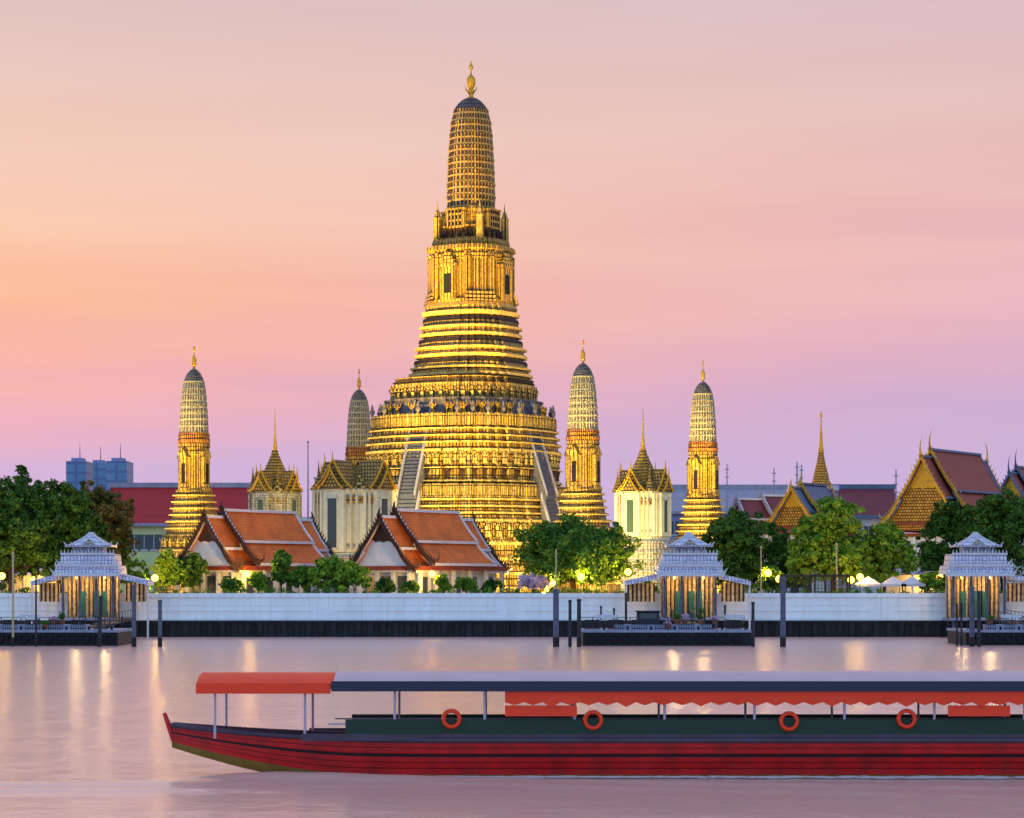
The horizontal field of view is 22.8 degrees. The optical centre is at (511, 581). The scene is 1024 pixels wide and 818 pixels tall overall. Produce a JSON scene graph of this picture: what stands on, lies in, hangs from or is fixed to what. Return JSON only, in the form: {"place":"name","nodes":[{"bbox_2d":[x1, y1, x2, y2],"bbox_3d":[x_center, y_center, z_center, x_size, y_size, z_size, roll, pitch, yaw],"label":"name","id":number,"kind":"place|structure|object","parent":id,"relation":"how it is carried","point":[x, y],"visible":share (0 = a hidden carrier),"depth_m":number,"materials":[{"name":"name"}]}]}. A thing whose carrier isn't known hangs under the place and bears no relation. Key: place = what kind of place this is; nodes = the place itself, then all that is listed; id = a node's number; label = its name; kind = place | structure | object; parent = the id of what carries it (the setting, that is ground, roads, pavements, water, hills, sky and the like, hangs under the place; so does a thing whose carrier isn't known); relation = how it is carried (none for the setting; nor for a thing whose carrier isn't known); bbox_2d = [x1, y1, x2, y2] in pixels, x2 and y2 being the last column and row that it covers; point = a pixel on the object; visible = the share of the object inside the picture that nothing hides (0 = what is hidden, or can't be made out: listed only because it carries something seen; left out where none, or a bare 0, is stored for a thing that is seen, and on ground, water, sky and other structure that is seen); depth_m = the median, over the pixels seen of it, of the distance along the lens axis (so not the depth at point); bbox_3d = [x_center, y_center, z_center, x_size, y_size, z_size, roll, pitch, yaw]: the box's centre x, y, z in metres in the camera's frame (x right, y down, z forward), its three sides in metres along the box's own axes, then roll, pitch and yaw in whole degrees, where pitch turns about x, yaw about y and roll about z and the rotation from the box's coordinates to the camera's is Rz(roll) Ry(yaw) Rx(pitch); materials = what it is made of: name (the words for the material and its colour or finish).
{"place":"outdoors","nodes":[
{"label":"outdoors","id":0,"kind":"place"},
{"bbox_2d":[66,455,92,491],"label":"office tower","id":1,"kind":"structure","parent":0,"point":[79,469],"depth_m":1800.00,"materials":[{"name":"blue glass"}]},
{"bbox_2d":[93,446,105,488],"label":"office tower","id":2,"kind":"structure","parent":0,"point":[99,472],"depth_m":1900.00,"materials":[{"name":"blue glass"}]},
{"bbox_2d":[106,443,132,491],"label":"office tower","id":3,"kind":"structure","parent":0,"point":[119,470],"depth_m":1780.00,"materials":[{"name":"blue glass"}]},
{"bbox_2d":[108,483,249,592],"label":"red roofed building","id":4,"kind":"structure","parent":0,"point":[153,504],"depth_m":465.84,"materials":[{"name":"tile"}]},
{"bbox_2d":[0,637,1023,817],"bbox_3d":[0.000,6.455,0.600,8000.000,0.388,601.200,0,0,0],"label":"river","id":5,"kind":"structure","parent":0,"point":[84,732],"depth_m":115.63,"materials":[{"name":"purple liquid"}]},
{"bbox_2d":[12,552,13,646],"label":"mooring post","id":6,"kind":"object","parent":5,"relation":"in","point":[12,599],"visible":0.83,"depth_m":254.90,"materials":[{"name":"black"}]},
{"bbox_2d":[35,576,36,646],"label":"mooring post","id":7,"kind":"object","parent":5,"relation":"in","point":[35,611],"visible":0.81,"depth_m":254.91,"materials":[{"name":"black"}]},
{"bbox_2d":[0,609,131,645],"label":"floating pier","id":8,"kind":"structure","parent":5,"relation":"on","point":[73,634],"depth_m":258.00,"materials":[{"name":"black"}]},
{"bbox_2d":[20,615,40,623],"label":"bench","id":9,"kind":"object","parent":8,"relation":"on","point":[29,616],"visible":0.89,"depth_m":262.22,"materials":[{"name":"metal"}]},
{"bbox_2d":[58,611,65,624],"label":"potted plant","id":10,"kind":"object","parent":8,"relation":"on","point":[61,616],"visible":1,"depth_m":261.37,"materials":[{"name":"green plant"}]},
{"bbox_2d":[30,532,153,637],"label":"pier pavilion","id":11,"kind":"structure","parent":8,"relation":"on","point":[91,568],"depth_m":294.59,"materials":[{"name":"white wood"}]},
{"bbox_2d":[81,591,106,616],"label":"doors","id":12,"kind":"structure","parent":11,"relation":"in","point":[83,593],"depth_m":297.24,"materials":[{"name":"teal paint"}]},
{"bbox_2d":[97,596,102,646],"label":"mooring post","id":13,"kind":"object","parent":5,"relation":"in","point":[99,639],"visible":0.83,"depth_m":253.84,"materials":[{"name":"black"}]},
{"bbox_2d":[131,585,136,646],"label":"mooring post","id":14,"kind":"object","parent":5,"relation":"in","point":[133,615],"visible":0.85,"depth_m":253.81,"materials":[{"name":"black"}]},
{"bbox_2d":[158,600,161,646],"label":"mooring post","id":15,"kind":"object","parent":5,"relation":"in","point":[159,623],"visible":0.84,"depth_m":253.82,"materials":[{"name":"black"}]},
{"bbox_2d":[0,593,1023,636],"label":"flood wall","id":16,"kind":"structure","parent":5,"relation":"in","point":[485,614],"depth_m":299.90,"materials":[{"name":"paint"}]},
{"bbox_2d":[552,549,559,646],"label":"mooring post","id":17,"kind":"object","parent":5,"relation":"in","point":[555,617],"visible":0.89,"depth_m":253.77,"materials":[{"name":"black"}]},
{"bbox_2d":[568,600,571,646],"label":"mooring post","id":18,"kind":"object","parent":5,"relation":"in","point":[569,623],"visible":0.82,"depth_m":253.87,"materials":[{"name":"black"}]},
{"bbox_2d":[577,599,580,646],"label":"mooring post","id":19,"kind":"object","parent":5,"relation":"in","point":[578,622],"visible":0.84,"depth_m":253.81,"materials":[{"name":"black"}]},
{"bbox_2d":[162,671,1023,776],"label":"tour boat","id":20,"kind":"object","parent":5,"relation":"on","point":[551,737],"visible":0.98,"depth_m":84.20,"materials":[{"name":"red paint"}]},
{"bbox_2d":[581,609,750,645],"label":"floating pier","id":21,"kind":"structure","parent":5,"relation":"on","point":[691,632],"depth_m":258.00,"materials":[{"name":"black"}]},
{"bbox_2d":[596,615,617,623],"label":"bench","id":22,"kind":"object","parent":21,"relation":"on","point":[606,616],"visible":0.8,"depth_m":262.22,"materials":[{"name":"metal"}]},
{"bbox_2d":[624,593,627,623],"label":"mooring post","id":23,"kind":"object","parent":21,"relation":"on","point":[625,594],"visible":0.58,"depth_m":270.88,"materials":[{"name":"black"}]},
{"bbox_2d":[635,611,660,624],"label":"ticket kiosk","id":24,"kind":"object","parent":21,"relation":"on","point":[650,617],"visible":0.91,"depth_m":261.20,"materials":[{"name":"metal"}]},
{"bbox_2d":[640,613,656,618],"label":"window","id":25,"kind":"structure","parent":24,"relation":"in","point":[642,615],"depth_m":261.16,"materials":[{"name":"grey glass"}]},
{"bbox_2d":[672,613,681,623],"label":"potted plant","id":26,"kind":"object","parent":21,"relation":"on","point":[677,617],"visible":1,"depth_m":261.61,"materials":[{"name":"green plant"}]},
{"bbox_2d":[682,613,688,623],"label":"potted plant","id":27,"kind":"object","parent":21,"relation":"on","point":[685,617],"visible":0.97,"depth_m":261.39,"materials":[{"name":"plant"}]},
{"bbox_2d":[696,608,705,624],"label":"potted plant","id":28,"kind":"object","parent":21,"relation":"on","point":[700,615],"visible":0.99,"depth_m":261.40,"materials":[{"name":"green plant"}]},
{"bbox_2d":[724,615,744,623],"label":"bench","id":29,"kind":"object","parent":21,"relation":"on","point":[734,616],"visible":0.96,"depth_m":262.22,"materials":[{"name":"metal"}]},
{"bbox_2d":[623,532,750,629],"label":"pier pavilion","id":30,"kind":"structure","parent":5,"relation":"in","point":[688,571],"depth_m":294.70,"materials":[{"name":"white stone"}]},
{"bbox_2d":[675,591,701,616],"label":"doors","id":31,"kind":"structure","parent":30,"relation":"in","point":[677,593],"depth_m":297.24,"materials":[{"name":"teal wood"}]},
{"bbox_2d":[437,775,1023,778],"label":"bow foam","id":32,"kind":"object","parent":5,"relation":"on","point":[882,777],"visible":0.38,"depth_m":83.68,"materials":[{"name":"pink"}]},
{"bbox_2d":[751,602,754,646],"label":"mooring post","id":33,"kind":"object","parent":5,"relation":"in","point":[752,624],"visible":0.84,"depth_m":253.86,"materials":[{"name":"black"}]},
{"bbox_2d":[780,577,785,646],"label":"mooring post","id":34,"kind":"object","parent":5,"relation":"in","point":[782,611],"visible":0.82,"depth_m":253.78,"materials":[{"name":"black"}]},
{"bbox_2d":[956,604,957,645],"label":"mooring post","id":35,"kind":"object","parent":5,"relation":"in","point":[956,624],"visible":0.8,"depth_m":257.90,"materials":[{"name":"black"}]},
{"bbox_2d":[960,603,962,645],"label":"mooring post","id":36,"kind":"object","parent":5,"relation":"in","point":[961,624],"visible":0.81,"depth_m":257.94,"materials":[{"name":"black"}]},
{"bbox_2d":[969,587,974,646],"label":"mooring post","id":37,"kind":"object","parent":5,"relation":"in","point":[971,640],"visible":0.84,"depth_m":254.79,"materials":[{"name":"black"}]},
{"bbox_2d":[977,591,980,646],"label":"mooring post","id":38,"kind":"object","parent":5,"relation":"in","point":[978,618],"visible":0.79,"depth_m":253.85,"materials":[{"name":"black"}]},
{"bbox_2d":[938,532,1023,627],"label":"pier pavilion","id":39,"kind":"structure","parent":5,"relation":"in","point":[976,563],"depth_m":294.30,"materials":[{"name":"white stone"}]},
{"bbox_2d":[961,591,985,616],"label":"doors","id":40,"kind":"structure","parent":39,"relation":"in","point":[963,593],"depth_m":297.24,"materials":[{"name":"teal wood"}]},
{"bbox_2d":[946,609,1023,644],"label":"floating pier","id":41,"kind":"structure","parent":5,"relation":"on","point":[1010,632],"depth_m":260.01,"materials":[{"name":"black"}]},
{"bbox_2d":[1001,614,1022,623],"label":"bench","id":42,"kind":"object","parent":41,"relation":"on","point":[1003,616],"visible":0.96,"depth_m":264.22,"materials":[{"name":"metal"}]},
{"bbox_2d":[0,0,1023,581],"label":"sky","id":43,"kind":"structure","parent":0,"point":[818,205],"materials":[{"name":"pink"}]},
{"bbox_2d":[812,412,834,493],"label":"golden spire","id":44,"kind":"structure","parent":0,"point":[820,476],"depth_m":429.33,"materials":[{"name":"paint"}]},
{"label":"ground","id":45,"kind":"structure","parent":0,"visible":0},
{"bbox_2d":[14,465,29,483],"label":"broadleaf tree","id":46,"kind":"object","parent":45,"relation":"on","point":[22,469],"visible":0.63,"depth_m":334.64,"materials":[{"name":"green plant"}]},
{"bbox_2d":[2,572,67,592],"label":"river shop","id":47,"kind":"structure","parent":45,"relation":"on","point":[24,582],"depth_m":323.00,"materials":[{"name":"beige paint"}]},
{"bbox_2d":[0,475,75,592],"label":"broadleaf tree","id":48,"kind":"object","parent":45,"relation":"on","point":[21,538],"visible":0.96,"depth_m":315.95,"materials":[{"name":"green plant"}]},
{"bbox_2d":[20,477,116,592],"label":"broadleaf tree","id":49,"kind":"object","parent":45,"relation":"on","point":[80,518],"visible":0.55,"depth_m":320.08,"materials":[{"name":"green plant"}]},
{"bbox_2d":[63,479,139,564],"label":"broadleaf tree","id":50,"kind":"object","parent":45,"relation":"on","point":[105,506],"visible":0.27,"depth_m":326.75,"materials":[{"name":"green plant"}]},
{"bbox_2d":[107,532,150,584],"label":"broadleaf tree","id":51,"kind":"object","parent":45,"relation":"on","point":[129,563],"visible":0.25,"depth_m":329.25,"materials":[{"name":"green plant"}]},
{"bbox_2d":[130,572,150,590],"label":"shrub","id":52,"kind":"object","parent":45,"relation":"on","point":[141,575],"visible":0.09,"depth_m":305.03,"materials":[{"name":"green plant"}]},
{"bbox_2d":[149,548,183,591],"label":"shrub","id":53,"kind":"object","parent":45,"relation":"on","point":[165,561],"visible":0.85,"depth_m":311.30,"materials":[{"name":"green plant"}]},
{"bbox_2d":[154,346,217,592],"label":"prang","id":54,"kind":"structure","parent":45,"relation":"on","point":[193,495],"depth_m":371.05,"materials":[{"name":"metal"}]},
{"bbox_2d":[169,551,209,592],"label":"shrub","id":55,"kind":"object","parent":45,"relation":"on","point":[189,568],"visible":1,"depth_m":308.81,"materials":[{"name":"green plant"}]},
{"bbox_2d":[218,576,245,591],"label":"shrub","id":56,"kind":"object","parent":45,"relation":"on","point":[231,585],"visible":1,"depth_m":304.54,"materials":[{"name":"green plant"}]},
{"bbox_2d":[175,501,339,592],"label":"riverside hall","id":57,"kind":"structure","parent":45,"relation":"on","point":[229,543],"depth_m":315.04,"materials":[{"name":"orange tile"}]},
{"bbox_2d":[248,570,269,591],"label":"shrub","id":58,"kind":"object","parent":45,"relation":"on","point":[258,579],"visible":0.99,"depth_m":304.75,"materials":[{"name":"green plant"}]},
{"bbox_2d":[247,418,302,517],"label":"spired pavilion","id":59,"kind":"structure","parent":45,"relation":"on","point":[274,485],"depth_m":401.35,"materials":[{"name":"paint"}]},
{"bbox_2d":[270,549,292,592],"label":"conical tree","id":60,"kind":"object","parent":45,"relation":"on","point":[281,562],"visible":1,"depth_m":306.14,"materials":[{"name":"green plant"}]},
{"bbox_2d":[286,565,309,591],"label":"shrub","id":61,"kind":"object","parent":45,"relation":"on","point":[297,572],"visible":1,"depth_m":305.15,"materials":[{"name":"green plant"}]},
{"bbox_2d":[307,441,308,518],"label":"flag pole","id":62,"kind":"object","parent":45,"relation":"on","point":[307,479],"visible":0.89,"depth_m":419.93,"materials":[{"name":"grey metal"}]},
{"bbox_2d":[298,554,372,592],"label":"shrub","id":63,"kind":"object","parent":45,"relation":"on","point":[333,571],"visible":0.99,"depth_m":304.72,"materials":[{"name":"green plant"}]},
{"bbox_2d":[310,451,397,592],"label":"spired pavilion","id":64,"kind":"structure","parent":45,"relation":"on","point":[349,499],"depth_m":347.59,"materials":[{"name":"paint"}]},
{"bbox_2d":[345,369,370,464],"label":"prang","id":65,"kind":"structure","parent":45,"relation":"on","point":[358,429],"depth_m":431.38,"materials":[{"name":"stone"}]},
{"bbox_2d":[374,577,395,592],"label":"shrub","id":66,"kind":"object","parent":45,"relation":"on","point":[386,584],"visible":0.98,"depth_m":304.86,"materials":[{"name":"green plant"}]},
{"bbox_2d":[399,580,419,592],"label":"shrub","id":67,"kind":"object","parent":45,"relation":"on","point":[412,585],"visible":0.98,"depth_m":304.92,"materials":[{"name":"green plant"}]},
{"bbox_2d":[348,500,513,592],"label":"riverside hall","id":68,"kind":"structure","parent":45,"relation":"on","point":[398,546],"depth_m":314.91,"materials":[{"name":"orange tile"}]},
{"bbox_2d":[434,573,452,592],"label":"shrub","id":69,"kind":"object","parent":45,"relation":"on","point":[441,581],"visible":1,"depth_m":304.84,"materials":[{"name":"green plant"}]},
{"bbox_2d":[365,62,564,592],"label":"great prang","id":70,"kind":"structure","parent":45,"relation":"on","point":[463,424],"depth_m":382.54,"materials":[{"name":"metal"}]},
{"bbox_2d":[453,576,478,592],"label":"shrub","id":71,"kind":"object","parent":45,"relation":"on","point":[466,584],"visible":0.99,"depth_m":305.65,"materials":[{"name":"green plant"}]},
{"bbox_2d":[480,578,502,592],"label":"shrub","id":72,"kind":"object","parent":45,"relation":"on","point":[492,583],"visible":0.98,"depth_m":304.94,"materials":[{"name":"green plant"}]},
{"bbox_2d":[3,585,1002,592],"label":"hedge planting","id":73,"kind":"object","parent":45,"relation":"on","point":[438,590],"visible":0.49,"depth_m":303.27,"materials":[{"name":"green plant"}]},
{"bbox_2d":[516,572,549,589],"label":"flowering bush","id":74,"kind":"object","parent":45,"relation":"on","point":[531,580],"visible":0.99,"depth_m":305.12,"materials":[{"name":"purple plant"}]},
{"bbox_2d":[510,513,646,592],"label":"rain tree","id":75,"kind":"object","parent":45,"relation":"on","point":[593,555],"visible":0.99,"depth_m":307.80,"materials":[{"name":"green plant"}]},
{"bbox_2d":[542,340,623,592],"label":"prang","id":76,"kind":"structure","parent":45,"relation":"on","point":[583,495],"depth_m":345.18,"materials":[{"name":"metal"}]},
{"bbox_2d":[612,416,673,592],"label":"spired pavilion","id":77,"kind":"structure","parent":45,"relation":"on","point":[643,488],"depth_m":373.67,"materials":[{"name":"paint"}]},
{"bbox_2d":[673,361,728,592],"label":"prang","id":78,"kind":"structure","parent":45,"relation":"on","point":[702,510],"depth_m":405.10,"materials":[{"name":"metal"}]},
{"bbox_2d":[725,464,728,510],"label":"antenna mast","id":79,"kind":"object","parent":45,"relation":"on","point":[726,477],"visible":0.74,"depth_m":519.95,"materials":[{"name":"grey metal"}]},
{"bbox_2d":[669,485,787,549],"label":"building","id":80,"kind":"structure","parent":45,"relation":"on","point":[679,493],"depth_m":527.97,"materials":[{"name":"grey metal"}]},
{"bbox_2d":[701,507,798,588],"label":"broadleaf tree","id":81,"kind":"object","parent":45,"relation":"on","point":[736,547],"visible":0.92,"depth_m":321.91,"materials":[{"name":"green plant"}]},
{"bbox_2d":[760,546,761,592],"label":"slim pole","id":82,"kind":"object","parent":45,"relation":"on","point":[760,569],"visible":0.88,"depth_m":303.46,"materials":[{"name":"beige metal"}]},
{"bbox_2d":[754,565,783,592],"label":"shrub","id":83,"kind":"object","parent":45,"relation":"on","point":[770,581],"visible":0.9,"depth_m":305.35,"materials":[{"name":"green plant"}]},
{"bbox_2d":[772,468,775,494],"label":"antenna mast","id":84,"kind":"object","parent":45,"relation":"on","point":[773,481],"visible":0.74,"depth_m":519.96,"materials":[{"name":"grey metal"}]},
{"bbox_2d":[764,526,807,592],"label":"broadleaf tree","id":85,"kind":"object","parent":45,"relation":"on","point":[793,585],"visible":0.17,"depth_m":328.83,"materials":[{"name":"green plant"}]},
{"bbox_2d":[726,490,860,592],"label":"side hall","id":86,"kind":"structure","parent":45,"relation":"on","point":[766,504],"depth_m":440.79,"materials":[{"name":"paint"}]},
{"bbox_2d":[758,476,863,592],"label":"gate hall","id":87,"kind":"structure","parent":45,"relation":"on","point":[799,500],"depth_m":396.17,"materials":[{"name":"orange tile"}]},
{"bbox_2d":[779,575,850,592],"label":"fence","id":88,"kind":"object","parent":45,"relation":"on","point":[825,588],"visible":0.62,"depth_m":303.20,"materials":[{"name":"brown metal"}]},
{"bbox_2d":[793,485,838,498],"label":"storehouse","id":89,"kind":"structure","parent":45,"relation":"on","point":[836,488],"depth_m":446.50,"materials":[{"name":"grey tile"}]},
{"bbox_2d":[785,495,875,592],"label":"broadleaf tree","id":90,"kind":"object","parent":45,"relation":"on","point":[818,536],"visible":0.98,"depth_m":316.67,"materials":[{"name":"green plant"}]},
{"bbox_2d":[832,484,897,592],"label":"cloister","id":91,"kind":"structure","parent":45,"relation":"on","point":[875,500],"depth_m":485.83,"materials":[{"name":"red tile"}]},
{"bbox_2d":[855,577,880,589],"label":"market stall","id":92,"kind":"object","parent":45,"relation":"on","point":[867,582],"visible":0.45,"depth_m":305.48,"materials":[{"name":"white fabric"}]},
{"bbox_2d":[863,519,920,592],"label":"broadleaf tree","id":93,"kind":"object","parent":45,"relation":"on","point":[886,555],"visible":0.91,"depth_m":320.14,"materials":[{"name":"green plant"}]},
{"bbox_2d":[881,577,905,590],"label":"market stall","id":94,"kind":"object","parent":45,"relation":"on","point":[892,582],"visible":0.46,"depth_m":305.48,"materials":[{"name":"white fabric"}]},
{"bbox_2d":[894,470,897,501],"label":"antenna mast","id":95,"kind":"object","parent":45,"relation":"on","point":[895,484],"visible":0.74,"depth_m":479.95,"materials":[{"name":"grey metal"}]},
{"bbox_2d":[899,577,925,592],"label":"market stall","id":96,"kind":"object","parent":45,"relation":"on","point":[911,582],"visible":0.43,"depth_m":305.48,"materials":[{"name":"fabric"}]},
{"bbox_2d":[882,571,945,592],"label":"river shop","id":97,"kind":"structure","parent":45,"relation":"on","point":[902,578],"depth_m":323.00,"materials":[{"name":"beige paint"}]},
{"bbox_2d":[918,569,945,590],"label":"shrub","id":98,"kind":"object","parent":45,"relation":"on","point":[929,580],"visible":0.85,"depth_m":305.03,"materials":[{"name":"green plant"}]},
{"bbox_2d":[915,499,968,574],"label":"broadleaf tree","id":99,"kind":"object","parent":45,"relation":"on","point":[943,523],"visible":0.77,"depth_m":334.24,"materials":[{"name":"green plant"}]},
{"bbox_2d":[872,430,1023,592],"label":"ordination hall","id":100,"kind":"structure","parent":45,"relation":"on","point":[962,477],"depth_m":387.28,"materials":[{"name":"red tile"}]},
{"bbox_2d":[947,487,1023,589],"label":"broadleaf tree","id":101,"kind":"object","parent":45,"relation":"on","point":[1000,516],"visible":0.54,"depth_m":329.33,"materials":[{"name":"green plant"}]},
{"bbox_2d":[1000,450,1023,582],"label":"hall","id":102,"kind":"structure","parent":45,"relation":"on","point":[1014,479],"depth_m":450.46,"materials":[{"name":"orange brick"}]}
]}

